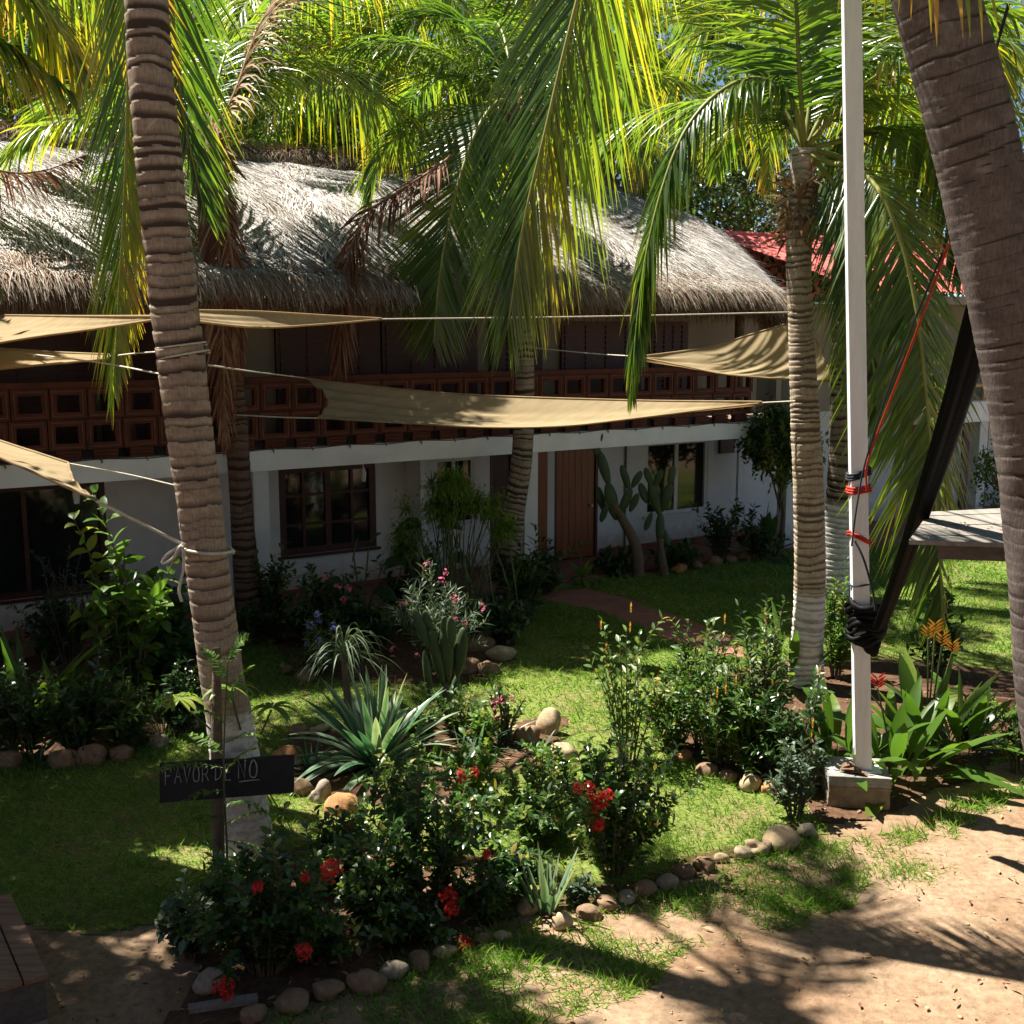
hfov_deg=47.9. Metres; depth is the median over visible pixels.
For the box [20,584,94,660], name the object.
leafy plant
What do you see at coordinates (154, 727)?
liriope clump
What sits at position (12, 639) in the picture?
glossy shrub
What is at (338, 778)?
leaf litter
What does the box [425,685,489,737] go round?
leafy plant
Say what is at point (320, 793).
border stone
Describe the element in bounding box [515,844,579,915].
snake plant
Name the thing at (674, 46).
broadleaf tree
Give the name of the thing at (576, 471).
door
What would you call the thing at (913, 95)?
coconut palm
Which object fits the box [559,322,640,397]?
louvred door
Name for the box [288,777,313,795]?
border stone
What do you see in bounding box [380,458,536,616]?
papyrus clump
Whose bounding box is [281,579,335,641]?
leafy plant
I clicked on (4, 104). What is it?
broadleaf tree
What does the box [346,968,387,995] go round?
border stone
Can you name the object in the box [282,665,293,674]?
border stone
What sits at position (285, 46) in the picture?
broadleaf tree
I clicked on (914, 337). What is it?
rope
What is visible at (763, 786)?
border stone
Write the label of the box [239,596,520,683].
soil
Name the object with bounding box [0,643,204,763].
soil
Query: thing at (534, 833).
leafy plant
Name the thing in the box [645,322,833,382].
shade sail
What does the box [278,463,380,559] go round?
window
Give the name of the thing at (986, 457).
tree
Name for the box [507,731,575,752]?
strap leaf tuft
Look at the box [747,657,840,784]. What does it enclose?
shrimp plant
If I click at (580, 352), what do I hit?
rope
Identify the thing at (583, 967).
leaf litter
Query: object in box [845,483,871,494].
rope
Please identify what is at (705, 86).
broadleaf tree
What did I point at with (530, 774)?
ixora bush
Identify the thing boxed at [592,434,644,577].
tree cactus
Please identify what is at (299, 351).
louvred door
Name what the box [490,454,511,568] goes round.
door
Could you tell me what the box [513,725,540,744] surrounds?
border stone
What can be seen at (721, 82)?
sky
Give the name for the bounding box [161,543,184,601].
rope
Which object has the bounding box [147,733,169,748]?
border stone
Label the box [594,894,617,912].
border stone
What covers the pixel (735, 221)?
broadleaf tree
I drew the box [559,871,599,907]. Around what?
leafy plant
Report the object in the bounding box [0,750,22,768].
border stone
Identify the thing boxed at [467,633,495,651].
border stone
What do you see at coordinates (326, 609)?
leafy plant
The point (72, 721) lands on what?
glossy shrub
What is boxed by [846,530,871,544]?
rope
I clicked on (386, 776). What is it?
leafy plant
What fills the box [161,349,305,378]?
rope
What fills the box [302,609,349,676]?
plumbago
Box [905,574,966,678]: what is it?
leafy plant
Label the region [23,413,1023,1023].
ground
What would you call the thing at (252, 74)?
coconut palm
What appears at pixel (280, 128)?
coconut palm
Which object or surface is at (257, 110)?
broadleaf tree
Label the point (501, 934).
border stone
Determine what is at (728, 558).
border stone
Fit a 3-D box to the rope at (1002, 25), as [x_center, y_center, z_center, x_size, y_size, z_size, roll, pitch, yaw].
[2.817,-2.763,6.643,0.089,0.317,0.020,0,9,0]
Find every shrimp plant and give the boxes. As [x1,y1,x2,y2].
[584,603,673,765]
[630,666,718,753]
[662,648,763,770]
[663,614,759,748]
[689,657,800,775]
[720,593,799,760]
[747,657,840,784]
[823,556,850,678]
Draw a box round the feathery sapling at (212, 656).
[151,633,285,885]
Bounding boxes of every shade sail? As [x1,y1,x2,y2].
[0,314,150,343]
[0,348,109,369]
[0,440,97,501]
[199,309,381,328]
[306,377,762,427]
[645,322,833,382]
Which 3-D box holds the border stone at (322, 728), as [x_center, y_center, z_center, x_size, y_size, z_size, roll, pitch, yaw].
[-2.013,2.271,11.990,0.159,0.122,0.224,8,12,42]
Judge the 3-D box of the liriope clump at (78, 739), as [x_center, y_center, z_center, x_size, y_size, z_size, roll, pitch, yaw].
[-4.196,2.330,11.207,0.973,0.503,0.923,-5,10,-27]
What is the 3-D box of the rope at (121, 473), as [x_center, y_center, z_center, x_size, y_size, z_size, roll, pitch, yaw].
[-3.006,-0.292,8.876,0.970,0.144,0.028,3,10,18]
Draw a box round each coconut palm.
[0,0,125,221]
[0,0,260,138]
[0,0,487,631]
[70,0,272,860]
[170,0,498,175]
[294,0,747,601]
[324,0,693,193]
[402,0,729,206]
[452,0,1023,749]
[574,0,1023,688]
[650,0,1023,599]
[766,0,1023,240]
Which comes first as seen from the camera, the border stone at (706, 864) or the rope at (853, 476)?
the border stone at (706, 864)
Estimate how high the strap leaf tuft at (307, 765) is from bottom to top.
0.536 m
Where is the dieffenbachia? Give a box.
[565,539,601,588]
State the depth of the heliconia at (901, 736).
10.60 m
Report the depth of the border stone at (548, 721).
11.93 m
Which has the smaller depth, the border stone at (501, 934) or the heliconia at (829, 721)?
the border stone at (501, 934)
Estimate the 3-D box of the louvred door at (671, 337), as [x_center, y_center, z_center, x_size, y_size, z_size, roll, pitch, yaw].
[2.926,-2.641,21.492,0.860,1.770,0.093,-6,11,-31]
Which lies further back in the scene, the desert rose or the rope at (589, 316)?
the rope at (589, 316)
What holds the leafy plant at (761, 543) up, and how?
on the soil at (703, 563)
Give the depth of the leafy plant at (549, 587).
18.00 m
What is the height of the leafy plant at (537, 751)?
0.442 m
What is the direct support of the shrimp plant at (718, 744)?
on the soil at (1004, 682)
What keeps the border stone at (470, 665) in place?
on the soil at (407, 664)
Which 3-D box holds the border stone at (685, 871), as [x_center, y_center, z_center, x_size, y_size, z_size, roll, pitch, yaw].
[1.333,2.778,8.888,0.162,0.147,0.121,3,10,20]
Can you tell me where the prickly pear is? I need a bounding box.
[411,608,467,718]
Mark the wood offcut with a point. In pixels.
(219, 1004)
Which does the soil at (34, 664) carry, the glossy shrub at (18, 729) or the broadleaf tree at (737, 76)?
the glossy shrub at (18, 729)
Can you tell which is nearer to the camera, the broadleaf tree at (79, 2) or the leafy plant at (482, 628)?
the leafy plant at (482, 628)
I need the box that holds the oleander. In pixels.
[380,554,494,677]
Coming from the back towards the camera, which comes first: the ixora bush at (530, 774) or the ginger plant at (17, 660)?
the ginger plant at (17, 660)
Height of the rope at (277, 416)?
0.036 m
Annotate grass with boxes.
[261,780,1023,1023]
[839,840,961,895]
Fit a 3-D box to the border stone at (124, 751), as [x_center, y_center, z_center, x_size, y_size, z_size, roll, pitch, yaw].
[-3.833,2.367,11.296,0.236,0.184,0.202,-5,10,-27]
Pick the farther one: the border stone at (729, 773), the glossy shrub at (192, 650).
the glossy shrub at (192, 650)
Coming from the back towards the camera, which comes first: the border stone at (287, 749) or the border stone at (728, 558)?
the border stone at (728, 558)
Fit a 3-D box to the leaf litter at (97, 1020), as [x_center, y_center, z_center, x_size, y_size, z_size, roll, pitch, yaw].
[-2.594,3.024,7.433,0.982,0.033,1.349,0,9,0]
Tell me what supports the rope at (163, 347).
attached to the coconut palm at (155, 231)
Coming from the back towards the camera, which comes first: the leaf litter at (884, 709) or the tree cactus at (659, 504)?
the tree cactus at (659, 504)
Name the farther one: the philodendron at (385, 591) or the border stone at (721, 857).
the philodendron at (385, 591)
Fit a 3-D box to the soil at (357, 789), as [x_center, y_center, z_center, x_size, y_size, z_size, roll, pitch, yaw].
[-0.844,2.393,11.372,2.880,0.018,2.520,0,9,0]
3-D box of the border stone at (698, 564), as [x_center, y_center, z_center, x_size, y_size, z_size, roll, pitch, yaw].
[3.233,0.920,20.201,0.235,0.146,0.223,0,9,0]
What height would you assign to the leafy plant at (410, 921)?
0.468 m
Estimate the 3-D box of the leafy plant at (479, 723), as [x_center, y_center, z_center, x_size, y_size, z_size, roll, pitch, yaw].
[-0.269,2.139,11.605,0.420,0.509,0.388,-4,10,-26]
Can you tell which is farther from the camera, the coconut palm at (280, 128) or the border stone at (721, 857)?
the coconut palm at (280, 128)
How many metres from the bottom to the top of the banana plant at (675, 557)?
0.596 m
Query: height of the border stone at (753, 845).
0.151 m
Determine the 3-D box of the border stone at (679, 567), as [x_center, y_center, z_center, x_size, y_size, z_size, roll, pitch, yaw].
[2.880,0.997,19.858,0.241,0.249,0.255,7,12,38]
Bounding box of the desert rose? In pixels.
[482,684,525,742]
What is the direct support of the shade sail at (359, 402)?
hanging from the rope at (204, 351)
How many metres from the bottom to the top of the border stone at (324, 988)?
0.121 m
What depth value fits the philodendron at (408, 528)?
16.20 m
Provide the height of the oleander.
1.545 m
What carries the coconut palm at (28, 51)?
on the ground at (827, 983)
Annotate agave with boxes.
[281,664,459,794]
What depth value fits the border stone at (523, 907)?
8.30 m
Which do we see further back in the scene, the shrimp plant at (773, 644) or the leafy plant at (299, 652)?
the leafy plant at (299, 652)
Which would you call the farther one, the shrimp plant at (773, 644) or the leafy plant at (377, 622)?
the leafy plant at (377, 622)
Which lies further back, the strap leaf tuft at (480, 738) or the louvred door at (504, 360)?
the louvred door at (504, 360)
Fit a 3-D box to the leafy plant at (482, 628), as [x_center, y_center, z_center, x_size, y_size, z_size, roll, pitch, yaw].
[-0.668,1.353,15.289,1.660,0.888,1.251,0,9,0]
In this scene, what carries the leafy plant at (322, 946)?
on the soil at (265, 987)
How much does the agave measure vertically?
1.428 m
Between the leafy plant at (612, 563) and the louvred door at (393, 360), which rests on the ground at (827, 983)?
the leafy plant at (612, 563)
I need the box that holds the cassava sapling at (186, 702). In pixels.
[155,681,298,748]
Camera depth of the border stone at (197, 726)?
12.07 m
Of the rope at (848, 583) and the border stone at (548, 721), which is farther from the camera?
the border stone at (548, 721)
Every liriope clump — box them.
[0,735,77,781]
[35,732,118,777]
[94,727,176,765]
[136,711,204,745]
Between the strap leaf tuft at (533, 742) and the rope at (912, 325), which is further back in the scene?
the strap leaf tuft at (533, 742)
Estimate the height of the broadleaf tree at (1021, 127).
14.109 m
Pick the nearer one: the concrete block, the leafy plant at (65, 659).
the concrete block
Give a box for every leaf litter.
[50,928,181,1023]
[179,854,499,1023]
[199,854,504,1003]
[297,718,563,793]
[311,795,1023,1023]
[321,718,538,798]
[567,809,1020,1023]
[693,657,1009,812]
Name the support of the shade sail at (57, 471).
hanging from the rope at (231, 550)
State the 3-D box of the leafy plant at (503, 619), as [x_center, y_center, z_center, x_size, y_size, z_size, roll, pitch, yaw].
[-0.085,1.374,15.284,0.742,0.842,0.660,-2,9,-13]
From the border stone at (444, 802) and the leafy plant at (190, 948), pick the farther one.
the border stone at (444, 802)
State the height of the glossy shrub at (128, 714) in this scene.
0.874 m
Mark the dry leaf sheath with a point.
(849, 766)
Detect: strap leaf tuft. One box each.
[270,730,356,777]
[429,725,496,768]
[439,699,528,757]
[470,711,536,746]
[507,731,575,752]
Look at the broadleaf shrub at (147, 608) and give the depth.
12.72 m
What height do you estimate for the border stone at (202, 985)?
0.200 m
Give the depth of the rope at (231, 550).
8.62 m
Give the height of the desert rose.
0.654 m
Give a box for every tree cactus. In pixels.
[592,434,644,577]
[638,465,675,575]
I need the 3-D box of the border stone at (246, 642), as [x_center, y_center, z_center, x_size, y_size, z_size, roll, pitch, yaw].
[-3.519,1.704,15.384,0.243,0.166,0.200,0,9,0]
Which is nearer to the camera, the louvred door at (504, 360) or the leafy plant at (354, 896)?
the leafy plant at (354, 896)
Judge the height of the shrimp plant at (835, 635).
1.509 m
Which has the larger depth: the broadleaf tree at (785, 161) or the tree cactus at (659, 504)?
the broadleaf tree at (785, 161)
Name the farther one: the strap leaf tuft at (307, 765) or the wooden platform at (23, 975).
the strap leaf tuft at (307, 765)
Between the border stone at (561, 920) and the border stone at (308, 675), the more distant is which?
the border stone at (308, 675)
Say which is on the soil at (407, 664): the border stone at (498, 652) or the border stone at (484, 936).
the border stone at (498, 652)
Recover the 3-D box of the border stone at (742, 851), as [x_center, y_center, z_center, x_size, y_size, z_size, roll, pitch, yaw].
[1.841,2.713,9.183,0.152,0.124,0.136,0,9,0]
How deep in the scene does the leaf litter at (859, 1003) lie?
7.69 m
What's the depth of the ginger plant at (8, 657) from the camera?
12.32 m
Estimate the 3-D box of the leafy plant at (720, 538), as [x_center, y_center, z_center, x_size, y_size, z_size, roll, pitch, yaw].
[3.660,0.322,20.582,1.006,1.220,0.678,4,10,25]
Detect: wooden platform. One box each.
[0,893,47,1023]
[909,508,1004,560]
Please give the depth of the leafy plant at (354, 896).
8.04 m
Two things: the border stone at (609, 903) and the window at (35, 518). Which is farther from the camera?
the window at (35, 518)
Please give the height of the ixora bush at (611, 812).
1.169 m
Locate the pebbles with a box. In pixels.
[575,811,1023,1023]
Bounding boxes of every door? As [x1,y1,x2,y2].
[0,331,96,445]
[97,322,243,440]
[274,322,379,431]
[380,322,477,426]
[488,322,542,394]
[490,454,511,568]
[554,449,597,558]
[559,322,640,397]
[649,322,688,395]
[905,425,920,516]
[958,422,989,509]
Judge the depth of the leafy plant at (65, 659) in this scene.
14.27 m
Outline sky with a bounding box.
[1,0,1023,296]
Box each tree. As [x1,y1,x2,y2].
[0,0,89,132]
[0,0,252,139]
[0,0,439,156]
[3,0,244,137]
[74,0,437,150]
[209,0,623,178]
[273,0,736,160]
[319,0,754,229]
[594,0,909,295]
[602,122,926,416]
[685,1,1023,296]
[733,393,828,554]
[830,0,1023,242]
[963,439,999,508]
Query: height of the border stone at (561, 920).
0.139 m
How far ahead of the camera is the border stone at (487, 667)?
14.00 m
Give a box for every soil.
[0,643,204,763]
[163,844,517,1023]
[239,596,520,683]
[287,712,567,803]
[532,821,803,916]
[646,557,764,570]
[681,659,1021,821]
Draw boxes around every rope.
[24,353,158,374]
[70,463,173,485]
[96,500,235,554]
[107,341,206,356]
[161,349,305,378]
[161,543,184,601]
[234,414,316,418]
[382,312,789,319]
[529,347,627,356]
[762,400,795,402]
[845,465,871,480]
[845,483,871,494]
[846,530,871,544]
[847,582,869,586]
[851,251,943,545]
[854,541,876,609]
[865,242,949,490]
[996,4,1009,46]
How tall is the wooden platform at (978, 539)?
2.836 m
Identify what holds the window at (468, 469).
in the hotel building
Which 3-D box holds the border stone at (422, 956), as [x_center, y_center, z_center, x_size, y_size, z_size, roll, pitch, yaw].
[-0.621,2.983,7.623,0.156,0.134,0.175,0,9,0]
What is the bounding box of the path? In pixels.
[538,588,743,656]
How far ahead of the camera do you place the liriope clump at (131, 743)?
11.40 m
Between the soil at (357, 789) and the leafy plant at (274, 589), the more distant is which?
the leafy plant at (274, 589)
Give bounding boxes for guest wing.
[720,230,999,550]
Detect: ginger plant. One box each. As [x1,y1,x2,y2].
[0,625,115,718]
[0,642,42,736]
[12,655,137,733]
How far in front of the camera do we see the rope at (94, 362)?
9.68 m
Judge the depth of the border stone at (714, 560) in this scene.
20.40 m
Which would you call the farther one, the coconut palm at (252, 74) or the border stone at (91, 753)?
the coconut palm at (252, 74)
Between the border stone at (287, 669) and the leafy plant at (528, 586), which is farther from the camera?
the leafy plant at (528, 586)
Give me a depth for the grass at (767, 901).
7.88 m
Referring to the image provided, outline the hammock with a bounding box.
[843,303,980,656]
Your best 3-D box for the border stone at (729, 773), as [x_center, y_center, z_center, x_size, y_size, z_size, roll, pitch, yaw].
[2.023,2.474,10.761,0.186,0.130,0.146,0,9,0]
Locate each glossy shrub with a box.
[0,632,29,671]
[0,657,59,758]
[34,636,116,749]
[81,668,159,745]
[132,626,196,668]
[137,655,204,733]
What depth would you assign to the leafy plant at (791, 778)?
9.85 m
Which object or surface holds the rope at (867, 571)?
hanging from the rope at (912, 325)
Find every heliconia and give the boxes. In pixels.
[719,598,848,700]
[734,674,931,790]
[800,618,1023,780]
[818,672,1023,819]
[880,670,1023,783]
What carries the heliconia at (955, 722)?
on the soil at (1004, 682)
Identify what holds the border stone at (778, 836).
on the soil at (600, 888)
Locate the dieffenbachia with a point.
(583, 572)
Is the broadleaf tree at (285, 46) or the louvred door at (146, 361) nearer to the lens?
the louvred door at (146, 361)
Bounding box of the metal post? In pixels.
[841,0,881,773]
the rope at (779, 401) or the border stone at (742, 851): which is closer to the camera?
the border stone at (742, 851)
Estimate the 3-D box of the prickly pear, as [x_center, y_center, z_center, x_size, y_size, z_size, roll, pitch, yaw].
[-0.757,1.727,12.299,0.606,1.469,0.272,-3,10,-19]
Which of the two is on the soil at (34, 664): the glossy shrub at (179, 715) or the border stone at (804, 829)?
the glossy shrub at (179, 715)
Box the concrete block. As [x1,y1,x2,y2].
[821,756,891,811]
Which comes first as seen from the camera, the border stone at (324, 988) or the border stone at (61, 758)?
the border stone at (324, 988)
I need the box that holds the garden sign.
[160,647,294,873]
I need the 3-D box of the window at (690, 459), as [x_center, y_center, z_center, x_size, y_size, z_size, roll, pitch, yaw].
[3.108,-0.644,21.845,1.620,1.425,0.160,-6,11,-31]
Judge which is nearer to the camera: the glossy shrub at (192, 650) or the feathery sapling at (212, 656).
the feathery sapling at (212, 656)
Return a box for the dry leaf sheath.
[839,762,868,776]
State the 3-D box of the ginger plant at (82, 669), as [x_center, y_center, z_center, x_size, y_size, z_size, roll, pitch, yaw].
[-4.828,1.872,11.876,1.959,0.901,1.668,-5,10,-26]
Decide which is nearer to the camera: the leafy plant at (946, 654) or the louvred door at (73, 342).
the leafy plant at (946, 654)
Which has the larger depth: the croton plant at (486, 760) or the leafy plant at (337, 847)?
the croton plant at (486, 760)
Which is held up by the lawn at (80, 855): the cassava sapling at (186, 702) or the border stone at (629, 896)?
the cassava sapling at (186, 702)
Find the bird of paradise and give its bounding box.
[728,504,793,565]
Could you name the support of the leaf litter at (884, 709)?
on the soil at (1004, 682)
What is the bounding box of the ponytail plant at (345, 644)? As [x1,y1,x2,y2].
[294,614,401,751]
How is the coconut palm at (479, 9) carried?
on the ground at (827, 983)
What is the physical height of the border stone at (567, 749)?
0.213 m
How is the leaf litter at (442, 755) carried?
on the soil at (357, 789)
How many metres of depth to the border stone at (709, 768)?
10.86 m
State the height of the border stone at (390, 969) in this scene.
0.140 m
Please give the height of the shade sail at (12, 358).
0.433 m
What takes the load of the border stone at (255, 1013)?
on the soil at (265, 987)
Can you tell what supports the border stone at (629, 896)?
on the soil at (600, 888)
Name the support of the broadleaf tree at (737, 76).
on the ground at (827, 983)
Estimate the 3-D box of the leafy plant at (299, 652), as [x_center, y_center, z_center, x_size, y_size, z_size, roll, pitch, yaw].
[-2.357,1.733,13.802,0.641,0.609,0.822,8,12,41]
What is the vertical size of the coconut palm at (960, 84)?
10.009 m
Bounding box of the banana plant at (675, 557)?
[652,537,700,574]
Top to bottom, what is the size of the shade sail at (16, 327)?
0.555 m
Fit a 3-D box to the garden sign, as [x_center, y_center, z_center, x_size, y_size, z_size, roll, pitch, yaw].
[-2.158,2.126,8.782,1.035,2.231,0.122,0,9,0]
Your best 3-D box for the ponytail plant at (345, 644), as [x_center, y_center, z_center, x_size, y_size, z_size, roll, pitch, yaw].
[-1.651,1.699,11.309,1.192,1.430,1.117,4,10,22]
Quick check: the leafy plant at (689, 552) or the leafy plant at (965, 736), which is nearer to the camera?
the leafy plant at (965, 736)
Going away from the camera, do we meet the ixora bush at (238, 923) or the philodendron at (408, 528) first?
the ixora bush at (238, 923)
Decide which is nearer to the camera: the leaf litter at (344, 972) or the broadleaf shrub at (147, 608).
the leaf litter at (344, 972)
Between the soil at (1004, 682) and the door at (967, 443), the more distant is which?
the door at (967, 443)
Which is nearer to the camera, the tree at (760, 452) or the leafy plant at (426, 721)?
the leafy plant at (426, 721)
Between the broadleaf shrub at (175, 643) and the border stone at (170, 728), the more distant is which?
the broadleaf shrub at (175, 643)
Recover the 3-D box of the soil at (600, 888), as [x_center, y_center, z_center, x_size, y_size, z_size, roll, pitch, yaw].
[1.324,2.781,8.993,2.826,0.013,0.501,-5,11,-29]
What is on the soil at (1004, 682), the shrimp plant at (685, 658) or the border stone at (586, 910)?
the shrimp plant at (685, 658)
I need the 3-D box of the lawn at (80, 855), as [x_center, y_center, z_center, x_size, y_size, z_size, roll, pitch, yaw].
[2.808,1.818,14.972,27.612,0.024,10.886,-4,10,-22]
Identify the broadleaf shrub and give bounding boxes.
[64,484,179,702]
[116,556,194,689]
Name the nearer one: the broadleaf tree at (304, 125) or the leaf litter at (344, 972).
the leaf litter at (344, 972)
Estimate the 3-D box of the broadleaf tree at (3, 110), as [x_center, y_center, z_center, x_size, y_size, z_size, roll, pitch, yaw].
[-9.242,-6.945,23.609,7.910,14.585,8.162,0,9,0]
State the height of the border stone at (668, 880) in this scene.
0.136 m
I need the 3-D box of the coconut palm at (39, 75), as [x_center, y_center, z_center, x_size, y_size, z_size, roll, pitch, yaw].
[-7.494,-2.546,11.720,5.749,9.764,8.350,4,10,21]
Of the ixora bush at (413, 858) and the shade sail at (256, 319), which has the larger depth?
the shade sail at (256, 319)
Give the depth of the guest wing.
23.93 m
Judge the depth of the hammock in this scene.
8.02 m
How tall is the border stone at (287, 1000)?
0.146 m
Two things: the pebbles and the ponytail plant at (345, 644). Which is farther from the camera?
the ponytail plant at (345, 644)
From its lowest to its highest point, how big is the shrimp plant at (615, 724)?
1.691 m
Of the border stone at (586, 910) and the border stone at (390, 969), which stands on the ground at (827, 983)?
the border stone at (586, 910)
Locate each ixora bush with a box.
[170,801,368,1002]
[307,781,375,849]
[328,723,558,951]
[457,749,583,814]
[526,728,704,877]
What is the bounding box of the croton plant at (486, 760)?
[410,725,522,798]
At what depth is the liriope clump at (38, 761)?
11.00 m
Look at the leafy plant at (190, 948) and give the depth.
7.66 m
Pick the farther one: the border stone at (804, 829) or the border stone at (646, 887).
the border stone at (804, 829)
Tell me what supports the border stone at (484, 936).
on the ground at (827, 983)
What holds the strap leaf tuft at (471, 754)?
on the soil at (357, 789)
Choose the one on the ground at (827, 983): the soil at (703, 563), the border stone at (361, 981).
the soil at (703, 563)
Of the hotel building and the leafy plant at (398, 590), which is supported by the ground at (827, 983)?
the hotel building
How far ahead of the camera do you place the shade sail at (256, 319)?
10.94 m
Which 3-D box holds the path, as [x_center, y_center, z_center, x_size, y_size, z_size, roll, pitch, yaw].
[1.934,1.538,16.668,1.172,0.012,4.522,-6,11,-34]
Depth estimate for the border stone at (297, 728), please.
11.86 m
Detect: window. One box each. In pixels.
[0,482,112,604]
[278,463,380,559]
[433,457,477,528]
[643,441,707,518]
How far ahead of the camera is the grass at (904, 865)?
9.00 m
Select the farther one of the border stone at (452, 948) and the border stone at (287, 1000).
the border stone at (452, 948)
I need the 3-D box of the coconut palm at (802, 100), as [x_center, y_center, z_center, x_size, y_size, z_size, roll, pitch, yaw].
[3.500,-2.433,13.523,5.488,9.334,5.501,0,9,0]
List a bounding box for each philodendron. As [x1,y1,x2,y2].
[318,532,405,619]
[383,517,470,606]
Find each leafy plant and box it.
[6,545,99,664]
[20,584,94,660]
[82,571,124,636]
[153,868,213,959]
[236,598,300,643]
[248,537,296,620]
[264,878,364,969]
[274,629,346,678]
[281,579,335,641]
[283,560,375,649]
[285,808,369,891]
[328,858,410,926]
[344,596,413,659]
[353,748,459,802]
[357,876,456,953]
[371,540,441,627]
[399,694,458,746]
[401,582,510,637]
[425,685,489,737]
[450,860,522,923]
[466,702,501,745]
[475,832,545,899]
[477,583,533,645]
[486,523,580,620]
[506,781,574,848]
[516,739,583,785]
[532,536,566,594]
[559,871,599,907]
[588,545,645,576]
[644,534,704,568]
[689,498,744,561]
[732,502,789,559]
[762,734,830,818]
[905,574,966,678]
[946,688,1002,746]
[974,688,1023,774]
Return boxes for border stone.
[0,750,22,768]
[46,749,76,770]
[77,743,107,767]
[108,744,133,761]
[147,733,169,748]
[165,724,176,733]
[187,719,199,729]
[192,967,223,995]
[239,1003,266,1023]
[241,636,255,644]
[272,745,303,765]
[274,987,308,1014]
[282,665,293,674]
[287,723,308,736]
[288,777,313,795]
[293,666,317,682]
[308,779,330,803]
[309,723,329,734]
[312,979,344,1002]
[324,792,361,816]
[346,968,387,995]
[379,960,408,982]
[408,950,429,972]
[425,795,449,812]
[433,944,457,959]
[461,657,479,673]
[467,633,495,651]
[474,932,492,944]
[477,660,500,674]
[485,645,516,659]
[493,930,511,941]
[500,725,518,740]
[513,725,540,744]
[515,897,538,915]
[536,707,560,734]
[547,742,577,761]
[552,911,572,930]
[576,903,602,920]
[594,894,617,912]
[618,889,637,905]
[633,879,656,897]
[655,873,678,889]
[670,563,686,572]
[674,862,695,878]
[676,749,691,761]
[689,561,702,567]
[691,856,715,873]
[695,762,718,776]
[707,556,722,564]
[714,853,729,862]
[718,769,738,782]
[724,555,737,562]
[734,845,752,860]
[736,550,756,558]
[739,773,761,792]
[745,839,771,855]
[761,778,781,794]
[762,824,799,852]
[797,823,816,837]
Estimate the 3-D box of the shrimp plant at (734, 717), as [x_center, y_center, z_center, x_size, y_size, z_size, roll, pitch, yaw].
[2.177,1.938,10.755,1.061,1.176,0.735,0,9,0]
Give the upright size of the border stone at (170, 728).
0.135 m
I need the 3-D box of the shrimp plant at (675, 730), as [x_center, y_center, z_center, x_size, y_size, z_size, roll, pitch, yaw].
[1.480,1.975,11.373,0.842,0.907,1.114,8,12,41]
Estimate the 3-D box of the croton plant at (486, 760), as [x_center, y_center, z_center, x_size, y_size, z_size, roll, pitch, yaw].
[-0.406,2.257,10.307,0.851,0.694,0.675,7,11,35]
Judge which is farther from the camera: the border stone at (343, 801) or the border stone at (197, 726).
the border stone at (197, 726)
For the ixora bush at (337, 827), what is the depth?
8.83 m
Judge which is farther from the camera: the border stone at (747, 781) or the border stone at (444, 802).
the border stone at (747, 781)
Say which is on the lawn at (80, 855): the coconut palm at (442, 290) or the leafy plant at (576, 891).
the coconut palm at (442, 290)
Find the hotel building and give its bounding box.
[0,114,788,658]
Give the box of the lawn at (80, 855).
[0,547,1013,933]
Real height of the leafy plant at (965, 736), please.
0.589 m
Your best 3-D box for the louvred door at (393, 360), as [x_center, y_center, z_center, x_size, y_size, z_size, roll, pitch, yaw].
[-1.330,-2.219,18.893,1.750,1.770,0.093,-6,11,-31]
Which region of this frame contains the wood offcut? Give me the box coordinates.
[188,993,257,1013]
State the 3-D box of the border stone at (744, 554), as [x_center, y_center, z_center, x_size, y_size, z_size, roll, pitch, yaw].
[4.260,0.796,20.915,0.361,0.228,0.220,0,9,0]
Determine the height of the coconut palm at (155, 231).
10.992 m
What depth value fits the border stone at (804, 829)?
9.54 m
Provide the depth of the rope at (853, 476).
9.77 m
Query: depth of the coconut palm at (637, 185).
23.92 m
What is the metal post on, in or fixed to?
on the concrete block
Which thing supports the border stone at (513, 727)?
on the soil at (357, 789)
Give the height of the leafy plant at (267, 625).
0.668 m
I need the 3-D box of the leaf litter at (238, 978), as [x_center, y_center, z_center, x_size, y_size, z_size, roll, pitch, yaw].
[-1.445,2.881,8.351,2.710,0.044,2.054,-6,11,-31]
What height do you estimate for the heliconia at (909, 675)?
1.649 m
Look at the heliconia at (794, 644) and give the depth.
13.36 m
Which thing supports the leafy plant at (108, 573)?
on the soil at (34, 664)
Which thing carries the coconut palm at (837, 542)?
on the lawn at (80, 855)
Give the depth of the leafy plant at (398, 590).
16.08 m
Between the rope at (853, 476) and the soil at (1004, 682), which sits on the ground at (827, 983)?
the soil at (1004, 682)
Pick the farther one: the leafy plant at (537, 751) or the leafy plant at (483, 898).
the leafy plant at (537, 751)
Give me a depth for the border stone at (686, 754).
11.18 m
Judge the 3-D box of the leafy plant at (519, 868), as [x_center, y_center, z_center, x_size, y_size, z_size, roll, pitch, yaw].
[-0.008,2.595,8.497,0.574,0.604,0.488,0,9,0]
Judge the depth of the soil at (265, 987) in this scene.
7.62 m

